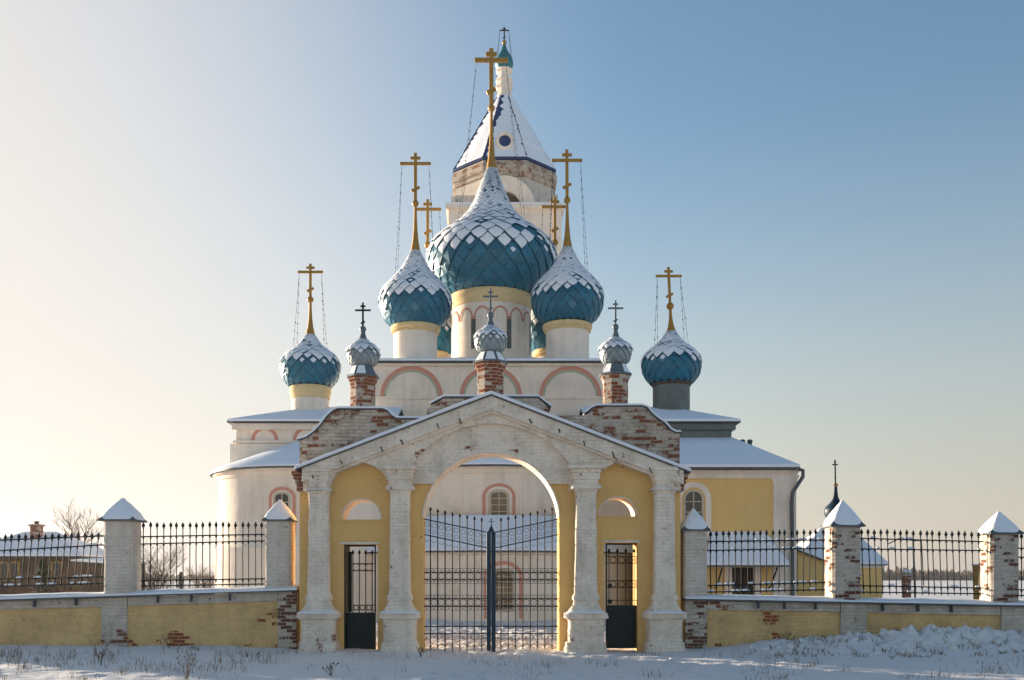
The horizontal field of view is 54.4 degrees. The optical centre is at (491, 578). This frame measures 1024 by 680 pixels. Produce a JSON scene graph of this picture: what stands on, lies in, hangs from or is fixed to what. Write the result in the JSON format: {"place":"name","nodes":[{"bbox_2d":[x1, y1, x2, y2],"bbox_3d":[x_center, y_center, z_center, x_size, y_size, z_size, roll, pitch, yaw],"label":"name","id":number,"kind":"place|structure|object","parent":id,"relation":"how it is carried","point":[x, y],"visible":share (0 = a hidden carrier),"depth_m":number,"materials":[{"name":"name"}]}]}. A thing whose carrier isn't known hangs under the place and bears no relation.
{"place":"outdoors","nodes":[
{"label":"outdoors","id":0,"kind":"place"},
{"bbox_2d":[97,498,147,595],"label":"gate pier","id":1,"kind":"structure","parent":0,"point":[122,519],"depth_m":22.08,"materials":[{"name":"white brick"}]},
{"bbox_2d":[262,500,297,590],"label":"gate pier","id":2,"kind":"structure","parent":0,"point":[279,519],"depth_m":22.11,"materials":[{"name":"white brick"}]},
{"bbox_2d":[0,580,1023,679],"bbox_3d":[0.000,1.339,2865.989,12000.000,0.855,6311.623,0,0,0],"label":"snow ground","id":3,"kind":"structure","parent":0,"point":[710,664],"depth_m":19.30,"materials":[{"name":"white snow"}]},
{"bbox_2d":[0,565,56,593],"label":"bare bush","id":4,"kind":"object","parent":3,"relation":"on","point":[24,588],"visible":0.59,"depth_m":49.91,"materials":[{"name":"brown plant"}]},
{"bbox_2d":[28,558,54,599],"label":"young spruce","id":5,"kind":"object","parent":3,"relation":"on","point":[44,581],"visible":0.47,"depth_m":43.91,"materials":[{"name":"green plant"}]},
{"bbox_2d":[0,521,103,600],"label":"house","id":6,"kind":"structure","parent":3,"relation":"on","point":[36,528],"depth_m":66.00,"materials":[{"name":"brown"}]},
{"bbox_2d":[0,562,10,580],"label":"window","id":7,"kind":"structure","parent":6,"relation":"in","point":[5,563],"depth_m":65.97,"materials":[{"name":"beige glass"}]},
{"bbox_2d":[7,562,19,580],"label":"window","id":8,"kind":"structure","parent":6,"relation":"in","point":[13,564],"depth_m":65.95,"materials":[{"name":"beige glass"}]},
{"bbox_2d":[51,562,62,580],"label":"window","id":9,"kind":"structure","parent":6,"relation":"in","point":[53,564],"depth_m":65.97,"materials":[{"name":"beige glass"}]},
{"bbox_2d":[46,556,97,592],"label":"bare bush","id":10,"kind":"object","parent":3,"relation":"on","point":[69,587],"visible":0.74,"depth_m":51.91,"materials":[{"name":"brown plant"}]},
{"bbox_2d":[50,497,103,542],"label":"bare tree","id":11,"kind":"object","parent":3,"relation":"on","point":[76,524],"visible":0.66,"depth_m":74.44,"materials":[{"name":"brown plant"}]},
{"bbox_2d":[95,645,107,664],"bbox_3d":[-7.098,1.416,18.096,0.235,0.407,0.160,0,0,-6],"label":"dry weed","id":12,"kind":"object","parent":3,"relation":"on","point":[102,654],"visible":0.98,"depth_m":18.09,"materials":[{"name":"brown plant"}]},
{"bbox_2d":[70,558,148,598],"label":"shed","id":13,"kind":"structure","parent":3,"relation":"on","point":[96,587],"depth_m":60.00,"materials":[{"name":"brown"}]},
{"bbox_2d":[85,568,90,591],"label":"door","id":14,"kind":"structure","parent":13,"relation":"in","point":[87,590],"depth_m":59.98,"materials":[{"name":"brown wood"}]},
{"bbox_2d":[0,585,299,648],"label":"boundary wall","id":15,"kind":"structure","parent":3,"relation":"on","point":[254,616],"depth_m":22.21,"materials":[{"name":"yellow paint"}]},
{"bbox_2d":[0,532,103,588],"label":"iron railing","id":16,"kind":"object","parent":15,"relation":"on","point":[44,547],"visible":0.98,"depth_m":22.38,"materials":[{"name":"black metal"}]},
{"bbox_2d":[141,521,264,587],"bbox_3d":[-6.480,-0.532,22.382,2.805,1.511,0.084,0,0,0],"label":"iron railing","id":17,"kind":"object","parent":15,"relation":"on","point":[235,535],"visible":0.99,"depth_m":22.37,"materials":[{"name":"black metal"}]},
{"bbox_2d":[141,535,191,589],"bbox_3d":[-12.312,-0.031,36.274,3.071,3.483,2.893,0,0,0],"label":"bare bush","id":18,"kind":"object","parent":3,"relation":"on","point":[159,576],"visible":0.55,"depth_m":36.13,"materials":[{"name":"brown plant"}]},
{"bbox_2d":[162,634,173,647],"bbox_3d":[-6.992,1.375,21.585,0.289,0.331,0.180,0,0,-29],"label":"dry weed","id":19,"kind":"object","parent":3,"relation":"on","point":[167,639],"visible":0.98,"depth_m":21.59,"materials":[{"name":"brown plant"}]},
{"bbox_2d":[177,572,185,588],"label":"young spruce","id":20,"kind":"object","parent":3,"relation":"on","point":[180,577],"visible":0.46,"depth_m":59.91,"materials":[{"name":"green plant"}]},
{"bbox_2d":[176,645,198,678],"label":"dry weed","id":21,"kind":"object","parent":3,"relation":"on","point":[188,671],"visible":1,"depth_m":15.75,"materials":[{"name":"brown plant"}]},
{"bbox_2d":[181,561,214,594],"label":"bare bush","id":22,"kind":"object","parent":3,"relation":"on","point":[193,576],"visible":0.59,"depth_m":52.10,"materials":[{"name":"brown plant"}]},
{"bbox_2d":[322,662,338,675],"bbox_3d":[-2.680,1.516,16.542,0.266,0.278,0.235,0,0,0],"label":"dry weed","id":23,"kind":"object","parent":3,"relation":"on","point":[330,670],"visible":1,"depth_m":16.54,"materials":[{"name":"brown plant"}]},
{"bbox_2d":[291,289,690,653],"bbox_3d":[-0.018,-2.373,22.247,8.741,8.386,1.706,0,0,0],"label":"gatehouse","id":24,"kind":"object","parent":3,"relation":"on","point":[394,469],"visible":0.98,"depth_m":22.05,"materials":[{"name":"paint"}]},
{"bbox_2d":[446,27,563,356],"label":"bell tower","id":25,"kind":"structure","parent":3,"relation":"on","point":[535,165],"depth_m":76.93,"materials":[{"name":"white paint"}]},
{"bbox_2d":[209,48,804,621],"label":"church","id":26,"kind":"structure","parent":3,"relation":"on","point":[547,304],"depth_m":44.71,"materials":[{"name":"paint"}]},
{"bbox_2d":[269,487,295,534],"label":"window","id":27,"kind":"structure","parent":26,"relation":"in","point":[279,493],"depth_m":39.14,"materials":[{"name":"paint"}]},
{"bbox_2d":[483,483,514,514],"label":"window","id":28,"kind":"structure","parent":26,"relation":"in","point":[501,496],"depth_m":39.99,"materials":[{"name":"paint"}]},
{"bbox_2d":[484,561,521,618],"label":"window","id":29,"kind":"structure","parent":26,"relation":"in","point":[504,564],"depth_m":37.80,"materials":[{"name":"paint"}]},
{"bbox_2d":[680,482,710,542],"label":"window","id":30,"kind":"structure","parent":26,"relation":"in","point":[695,495],"depth_m":37.94,"materials":[{"name":"paint"}]},
{"bbox_2d":[725,567,760,594],"bbox_3d":[9.609,0.233,37.990,1.368,1.710,0.120,0,0,0],"label":"window","id":31,"kind":"structure","parent":26,"relation":"in","point":[756,569],"depth_m":37.95,"materials":[{"name":"paint"}]},
{"bbox_2d":[0,620,1023,679],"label":"dry grass","id":32,"kind":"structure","parent":3,"relation":"on","point":[263,659],"depth_m":19.77,"materials":[{"name":"brown plant"}]},
{"bbox_2d":[145,566,1023,579],"bbox_3d":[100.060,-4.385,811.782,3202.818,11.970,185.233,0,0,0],"label":"distant woodland","id":33,"kind":"object","parent":3,"relation":"on","point":[936,575],"visible":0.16,"depth_m":728.20,"materials":[{"name":"brown plant"}]},
{"bbox_2d":[796,549,861,595],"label":"lean to","id":34,"kind":"object","parent":3,"relation":"on","point":[812,571],"visible":0.23,"depth_m":47.00,"materials":[{"name":"yellow paint"}]},
{"bbox_2d":[796,460,887,597],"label":"chapel","id":35,"kind":"structure","parent":3,"relation":"on","point":[832,505],"depth_m":56.04,"materials":[{"name":"yellow"}]},
{"bbox_2d":[680,594,1023,648],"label":"boundary wall","id":36,"kind":"structure","parent":3,"relation":"on","point":[716,620],"depth_m":22.17,"materials":[{"name":"yellow paint"}]},
{"bbox_2d":[707,528,824,593],"bbox_3d":[6.184,-0.380,22.382,2.663,1.480,0.084,0,0,0],"label":"iron railing","id":37,"kind":"object","parent":36,"relation":"on","point":[803,582],"visible":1,"depth_m":22.38,"materials":[{"name":"black metal"}]},
{"bbox_2d":[860,529,983,595],"bbox_3d":[9.678,-0.361,22.382,2.789,1.518,0.084,0,0,0],"label":"iron railing","id":38,"kind":"object","parent":36,"relation":"on","point":[934,587],"visible":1,"depth_m":22.37,"materials":[{"name":"black metal"}]},
{"bbox_2d":[1018,534,1023,597],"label":"iron railing","id":39,"kind":"object","parent":36,"relation":"on","point":[1021,557],"visible":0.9,"depth_m":22.37,"materials":[{"name":"black metal"}]},
{"bbox_2d":[750,627,1011,655],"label":"snow lumps","id":40,"kind":"object","parent":3,"relation":"on","point":[892,633],"visible":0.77,"depth_m":20.72,"materials":[{"name":"white snow"}]},
{"bbox_2d":[888,538,923,597],"bbox_3d":[14.167,0.197,34.000,1.249,3.209,0.064,0,0,0],"label":"pole frame","id":41,"kind":"object","parent":3,"relation":"on","point":[913,566],"visible":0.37,"depth_m":33.98,"materials":[{"name":"paint"}]},
{"bbox_2d":[902,569,911,597],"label":"brick post","id":42,"kind":"object","parent":3,"relation":"on","point":[905,580],"visible":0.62,"depth_m":44.85,"materials":[{"name":"red"}]},
{"bbox_2d":[971,564,979,599],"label":"post","id":43,"kind":"object","parent":3,"relation":"on","point":[976,577],"visible":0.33,"depth_m":40.22,"materials":[{"name":"yellow paint"}]},
{"bbox_2d":[0,0,1023,575],"label":"sky","id":44,"kind":"structure","parent":0,"point":[834,189],"materials":[{"name":"blue"}]},
{"bbox_2d":[680,509,710,598],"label":"gate pier","id":45,"kind":"structure","parent":0,"point":[694,528],"depth_m":22.14,"materials":[{"name":"white brick"}]},
{"bbox_2d":[820,500,865,599],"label":"gate pier","id":46,"kind":"structure","parent":0,"point":[843,523],"depth_m":22.09,"materials":[{"name":"brick"}]},
{"bbox_2d":[974,512,1023,602],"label":"gate pier","id":47,"kind":"structure","parent":0,"point":[999,532],"depth_m":22.09,"materials":[{"name":"brick"}]}
]}

